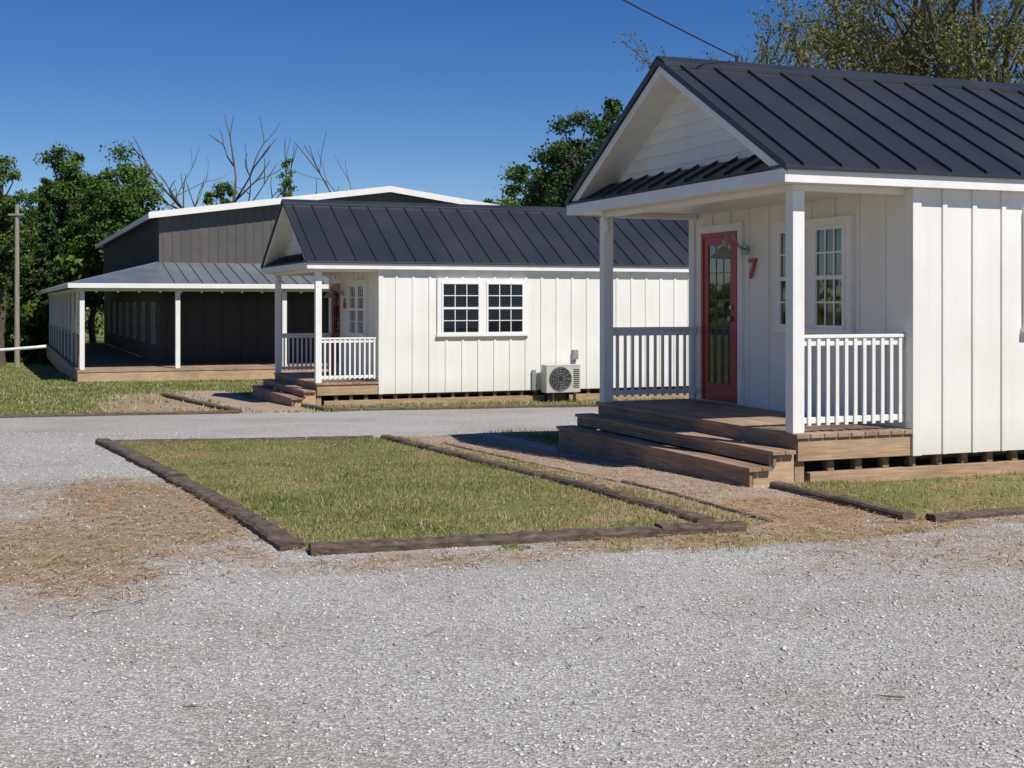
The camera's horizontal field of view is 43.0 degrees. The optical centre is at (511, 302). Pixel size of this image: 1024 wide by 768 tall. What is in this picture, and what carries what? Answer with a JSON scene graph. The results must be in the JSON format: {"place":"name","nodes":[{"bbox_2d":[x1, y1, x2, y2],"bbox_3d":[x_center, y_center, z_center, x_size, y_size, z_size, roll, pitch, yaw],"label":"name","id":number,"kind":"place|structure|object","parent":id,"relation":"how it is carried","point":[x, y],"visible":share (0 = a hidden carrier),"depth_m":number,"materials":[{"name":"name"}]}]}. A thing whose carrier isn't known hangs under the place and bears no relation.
{"place":"outdoors","nodes":[
{"label":"outdoors","id":0,"kind":"place"},
{"bbox_2d":[46,324,326,372],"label":"porch floor","id":1,"kind":"structure","parent":0,"point":[102,357],"depth_m":43.19,"materials":[{"name":"brown wood"}]},
{"bbox_2d":[40,283,328,369],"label":"porch posts and fascia","id":2,"kind":"object","parent":1,"relation":"on","point":[67,309],"visible":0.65,"depth_m":40.73,"materials":[{"name":"white wood"}]},
{"bbox_2d":[41,261,328,290],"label":"porch roof","id":3,"kind":"structure","parent":2,"relation":"on","point":[158,272],"depth_m":41.44,"materials":[{"name":"grey metal"}]},
{"bbox_2d":[82,288,328,292],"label":"rafter tails","id":4,"kind":"object","parent":2,"relation":"attached to","point":[139,291],"visible":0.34,"depth_m":40.07,"materials":[{"name":"white paint"}]},
{"bbox_2d":[104,291,328,363],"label":"walls","id":5,"kind":"structure","parent":1,"relation":"on","point":[226,327],"depth_m":43.98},
{"bbox_2d":[107,302,155,343],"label":"windows","id":6,"kind":"structure","parent":5,"relation":"attached to","point":[153,322],"depth_m":50.16,"materials":[{"name":"grey glass"}]},
{"bbox_2d":[104,192,455,273],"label":"metal walls","id":7,"kind":"structure","parent":5,"relation":"on","point":[241,235],"depth_m":43.92,"materials":[{"name":"grey metal"}]},
{"bbox_2d":[103,218,150,244],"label":"roof","id":8,"kind":"structure","parent":7,"relation":"on","point":[128,230],"depth_m":52.55,"materials":[{"name":"white metal"}]},
{"bbox_2d":[95,186,495,247],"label":"white roof trim","id":9,"kind":"structure","parent":8,"relation":"attached to","point":[238,205],"depth_m":44.65,"materials":[{"name":"paint"}]},
{"bbox_2d":[0,307,1023,767],"bbox_3d":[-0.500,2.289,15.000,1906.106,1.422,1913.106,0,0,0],"label":"ground","id":10,"kind":"structure","parent":0,"point":[448,423],"depth_m":6.46,"materials":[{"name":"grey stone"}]},
{"bbox_2d":[5,346,13,357],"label":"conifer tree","id":11,"kind":"object","parent":10,"relation":"on","point":[8,354],"visible":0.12,"depth_m":71.93,"materials":[{"name":"green plant"}]},
{"bbox_2d":[8,204,23,367],"bbox_3d":[-22.085,-0.650,57.989,0.700,7.500,0.258,0,0,0],"label":"utility pole","id":12,"kind":"object","parent":10,"relation":"on","point":[17,326],"visible":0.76,"depth_m":57.91,"materials":[{"name":"grey wood"}]},
{"bbox_2d":[5,218,34,279],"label":"broadleaf tree","id":13,"kind":"object","parent":10,"relation":"on","point":[23,251],"visible":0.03,"depth_m":87.26,"materials":[{"name":"green plant"}]},
{"bbox_2d":[0,154,44,365],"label":"broadleaf tree","id":14,"kind":"object","parent":10,"relation":"on","point":[27,231],"visible":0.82,"depth_m":61.87,"materials":[{"name":"green plant"}]},
{"bbox_2d":[0,345,46,351],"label":"white pipe barrier","id":15,"kind":"object","parent":10,"relation":"on","point":[23,348],"visible":1,"depth_m":35.96,"materials":[{"name":"metal"}]},
{"bbox_2d":[8,177,66,363],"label":"conifer tree","id":16,"kind":"object","parent":10,"relation":"on","point":[43,250],"visible":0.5,"depth_m":65.52,"materials":[{"name":"green plant"}]},
{"bbox_2d":[4,251,103,353],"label":"distant trees","id":17,"kind":"object","parent":10,"relation":"on","point":[34,311],"visible":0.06,"depth_m":65.29,"materials":[{"name":"green plant"}]},
{"bbox_2d":[21,140,98,289],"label":"broadleaf tree","id":18,"kind":"object","parent":10,"relation":"on","point":[69,179],"visible":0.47,"depth_m":79.23,"materials":[{"name":"green plant"}]},
{"bbox_2d":[57,173,104,342],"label":"broadleaf tree","id":19,"kind":"object","parent":10,"relation":"on","point":[94,300],"visible":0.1,"depth_m":83.68,"materials":[{"name":"green plant"}]},
{"bbox_2d":[67,140,172,349],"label":"broadleaf tree","id":20,"kind":"object","parent":10,"relation":"on","point":[122,207],"visible":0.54,"depth_m":76.86,"materials":[{"name":"green plant"}]},
{"bbox_2d":[0,410,239,417],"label":"timber edging","id":21,"kind":"object","parent":10,"relation":"on","point":[120,414],"visible":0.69,"depth_m":21.93,"materials":[{"name":"brown wood"}]},
{"bbox_2d":[93,148,225,208],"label":"bare tree","id":22,"kind":"object","parent":10,"relation":"on","point":[205,181],"visible":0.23,"depth_m":85.05,"materials":[{"name":"grey plant"}]},
{"bbox_2d":[46,345,328,381],"bbox_3d":[-8.682,2.380,55.377,20.130,0.600,27.630,0,0,-22],"label":"porch rim board","id":23,"kind":"object","parent":10,"relation":"on","point":[60,364],"visible":0.39,"depth_m":40.16,"materials":[{"name":"brown wood"}]},
{"bbox_2d":[95,438,305,551],"bbox_3d":[-3.253,1.665,12.264,0.212,0.259,8.594,0,0,-25],"label":"timber edging","id":24,"kind":"object","parent":10,"relation":"on","point":[274,535],"visible":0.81,"depth_m":10.30,"materials":[{"name":"brown wood"}]},
{"bbox_2d":[160,393,241,412],"bbox_3d":[-6.366,2.017,26.160,0.172,0.300,7.302,0,0,-25],"label":"timber edging","id":25,"kind":"object","parent":10,"relation":"on","point":[189,400],"visible":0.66,"depth_m":25.71,"materials":[{"name":"brown wood"}]},
{"bbox_2d":[123,116,287,209],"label":"bare tree","id":26,"kind":"object","parent":10,"relation":"on","point":[171,195],"visible":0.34,"depth_m":80.78,"materials":[{"name":"grey plant"}]},
{"bbox_2d":[202,181,237,204],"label":"broadleaf tree","id":27,"kind":"object","parent":10,"relation":"on","point":[221,189],"visible":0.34,"depth_m":85.65,"materials":[{"name":"green plant"}]},
{"bbox_2d":[114,435,373,442],"bbox_3d":[-3.401,1.767,16.633,3.254,0.101,0.116,0,0,-12],"label":"timber edging","id":28,"kind":"object","parent":10,"relation":"on","point":[272,438],"visible":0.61,"depth_m":16.64,"materials":[{"name":"brown wood"}]},
{"bbox_2d":[276,158,297,196],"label":"ivy covered tree","id":29,"kind":"object","parent":10,"relation":"on","point":[288,181],"visible":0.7,"depth_m":78.83,"materials":[{"name":"green plant"}]},
{"bbox_2d":[284,137,339,196],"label":"bare tree","id":30,"kind":"object","parent":10,"relation":"on","point":[292,163],"visible":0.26,"depth_m":78.97,"materials":[{"name":"grey plant"}]},
{"bbox_2d":[301,403,330,410],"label":"timber edging","id":31,"kind":"object","parent":10,"relation":"on","point":[305,405],"visible":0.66,"depth_m":23.95,"materials":[{"name":"brown wood"}]},
{"bbox_2d":[293,131,350,191],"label":"bare tree","id":32,"kind":"object","parent":10,"relation":"on","point":[318,170],"visible":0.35,"depth_m":79.81,"materials":[{"name":"grey plant"}]},
{"bbox_2d":[331,403,597,411],"bbox_3d":[2.048,1.984,25.124,11.240,0.233,0.159,0,0,-21],"label":"timber edging","id":33,"kind":"object","parent":10,"relation":"on","point":[458,407],"visible":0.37,"depth_m":23.95,"materials":[{"name":"brown wood"}]},
{"bbox_2d":[252,199,688,406],"bbox_3d":[0.006,0.112,28.917,10.836,4.555,4.728,0,0,-22],"label":"cabin","id":34,"kind":"object","parent":10,"relation":"on","point":[437,303],"visible":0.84,"depth_m":26.76,"materials":[{"name":"white paint"}]},
{"bbox_2d":[331,279,342,373],"bbox_3d":[-3.889,0.514,28.686,0.079,2.068,0.980,0,0,-22],"label":"front door","id":35,"kind":"structure","parent":34,"relation":"in","point":[336,303],"depth_m":28.61,"materials":[{"name":"red paint"}]},
{"bbox_2d":[347,278,528,336],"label":"windows","id":36,"kind":"structure","parent":34,"relation":"in","point":[465,306],"depth_m":26.34,"materials":[{"name":"white paint"}]},
{"bbox_2d":[482,198,495,203],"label":"broadleaf tree","id":37,"kind":"object","parent":10,"relation":"on","point":[488,200],"visible":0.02,"depth_m":79.88,"materials":[{"name":"green plant"}]},
{"bbox_2d":[0,366,1023,560],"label":"grass","id":38,"kind":"structure","parent":10,"relation":"on","point":[406,463],"depth_m":11.68,"materials":[{"name":"green plant"}]},
{"bbox_2d":[0,433,1023,643],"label":"straw","id":39,"kind":"object","parent":10,"relation":"on","point":[233,528],"visible":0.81,"depth_m":9.19,"materials":[{"name":"brown plant"}]},
{"bbox_2d":[489,161,551,206],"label":"broadleaf tree","id":40,"kind":"object","parent":10,"relation":"on","point":[522,170],"visible":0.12,"depth_m":65.93,"materials":[{"name":"green plant"}]},
{"bbox_2d":[308,521,746,555],"bbox_3d":[0.163,1.588,8.698,3.024,0.124,0.192,0,0,-17],"label":"timber edging","id":41,"kind":"object","parent":10,"relation":"on","point":[322,548],"visible":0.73,"depth_m":8.60,"materials":[{"name":"brown wood"}]},
{"bbox_2d":[70,520,1021,707],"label":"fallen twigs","id":42,"kind":"object","parent":10,"relation":"on","point":[568,664],"visible":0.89,"depth_m":6.79,"materials":[{"name":"brown wood"}]},
{"bbox_2d":[380,434,714,522],"bbox_3d":[-0.115,1.673,13.058,0.190,0.278,8.055,0,0,-22],"label":"timber edging","id":43,"kind":"object","parent":10,"relation":"on","point":[604,490],"visible":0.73,"depth_m":11.30,"materials":[{"name":"brown wood"}]},
{"bbox_2d":[520,143,585,200],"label":"broadleaf tree","id":44,"kind":"object","parent":10,"relation":"on","point":[535,157],"visible":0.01,"depth_m":67.48,"materials":[{"name":"green plant"}]},
{"bbox_2d":[541,364,580,401],"bbox_3d":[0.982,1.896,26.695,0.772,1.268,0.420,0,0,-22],"label":"air conditioner unit","id":45,"kind":"object","parent":10,"relation":"on","point":[560,378],"visible":0.94,"depth_m":26.52,"materials":[{"name":"grey metal"}]},
{"bbox_2d":[517,107,613,206],"bbox_3d":[3.412,-3.068,61.921,6.841,12.381,7.005,0,0,0],"label":"broadleaf tree","id":46,"kind":"object","parent":10,"relation":"on","point":[559,155],"visible":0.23,"depth_m":61.26,"materials":[{"name":"green plant"}]},
{"bbox_2d":[579,96,623,178],"bbox_3d":[4.580,-2.773,58.062,6.670,12.813,6.223,0,0,19],"label":"broadleaf tree","id":47,"kind":"object","parent":10,"relation":"on","point":[613,106],"visible":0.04,"depth_m":57.63,"materials":[{"name":"green plant"}]},
{"bbox_2d":[441,442,773,521],"bbox_3d":[0.514,1.684,12.822,0.099,0.221,7.238,0,0,-22],"label":"timber edging","id":48,"kind":"object","parent":10,"relation":"on","point":[681,496],"visible":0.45,"depth_m":10.96,"materials":[{"name":"brown wood"}]},
{"bbox_2d":[612,1,813,73],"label":"spring tree","id":49,"kind":"object","parent":10,"relation":"on","point":[764,55],"visible":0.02,"depth_m":49.10,"materials":[{"name":"green plant"}]},
{"bbox_2d":[556,56,1023,487],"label":"cabin","id":50,"kind":"object","parent":10,"relation":"on","point":[856,275],"visible":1,"depth_m":12.59,"materials":[{"name":"white paint"}]},
{"bbox_2d":[698,222,743,405],"bbox_3d":[2.396,0.124,15.086,0.079,2.068,0.980,0,0,-22],"label":"front door","id":51,"kind":"structure","parent":50,"relation":"in","point":[720,281],"depth_m":15.06,"materials":[{"name":"red paint"}]},
{"bbox_2d":[771,210,1023,333],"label":"windows","id":52,"kind":"structure","parent":50,"relation":"in","point":[829,243],"depth_m":13.11,"materials":[{"name":"white glass"}]},
{"bbox_2d":[747,0,853,68],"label":"spring tree","id":53,"kind":"object","parent":10,"relation":"on","point":[785,12],"visible":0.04,"depth_m":43.95,"materials":[{"name":"green plant"}]},
{"bbox_2d":[728,0,924,71],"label":"spring tree","id":54,"kind":"object","parent":10,"relation":"on","point":[742,59],"visible":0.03,"depth_m":50.66,"materials":[{"name":"green plant"}]},
{"bbox_2d":[769,481,915,519],"bbox_3d":[2.612,1.597,10.452,0.128,0.122,1.788,0,0,-21],"label":"timber edging","id":55,"kind":"object","parent":10,"relation":"on","point":[851,501],"visible":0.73,"depth_m":10.29,"materials":[{"name":"brown wood"}]},
{"bbox_2d":[750,0,966,69],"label":"spring tree","id":56,"kind":"object","parent":10,"relation":"on","point":[778,60],"visible":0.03,"depth_m":48.98,"materials":[{"name":"green plant"}]},
{"bbox_2d":[798,2,955,73],"bbox_3d":[11.171,-3.808,47.089,9.354,13.038,10.275,0,0,19],"label":"spring tree","id":57,"kind":"object","parent":10,"relation":"on","point":[841,62],"visible":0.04,"depth_m":44.40,"materials":[{"name":"green plant"}]},
{"bbox_2d":[760,0,1023,83],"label":"spring tree","id":58,"kind":"object","parent":10,"relation":"on","point":[824,39],"visible":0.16,"depth_m":31.45,"materials":[{"name":"green plant"}]},
{"bbox_2d":[763,0,1023,83],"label":"spring tree","id":59,"kind":"object","parent":10,"relation":"on","point":[923,55],"visible":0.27,"depth_m":35.60,"materials":[{"name":"green plant"}]},
{"bbox_2d":[792,0,997,78],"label":"spring tree","id":60,"kind":"object","parent":10,"relation":"on","point":[943,4],"visible":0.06,"depth_m":34.96,"materials":[{"name":"green plant"}]},
{"bbox_2d":[849,0,1023,83],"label":"spring tree","id":61,"kind":"object","parent":10,"relation":"on","point":[959,43],"visible":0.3,"depth_m":30.89,"materials":[{"name":"green plant"}]},
{"bbox_2d":[925,507,1023,521],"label":"timber edging","id":62,"kind":"object","parent":10,"relation":"on","point":[974,514],"visible":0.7,"depth_m":9.63,"materials":[{"name":"brown wood"}]},
{"bbox_2d":[940,0,1023,83],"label":"spring tree","id":63,"kind":"object","parent":10,"relation":"on","point":[997,22],"visible":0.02,"depth_m":45.50,"materials":[{"name":"green plant"}]},
{"bbox_3d":[-7.600,-1.950,0.000,0.296,7.300,0.296,0,0,0],"label":"utility pole","id":64,"kind":"object","parent":10,"relation":"on","visible":0},
{"bbox_2d":[623,0,737,62],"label":"overhead wire","id":65,"kind":"object","parent":64,"relation":"attached to","point":[736,58],"visible":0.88,"depth_m":12.74,"materials":[{"name":"rubber"}]},
{"bbox_2d":[0,0,1023,304],"label":"sky","id":66,"kind":"structure","parent":0,"point":[430,96],"materials":[{"name":"blue"}]}
]}

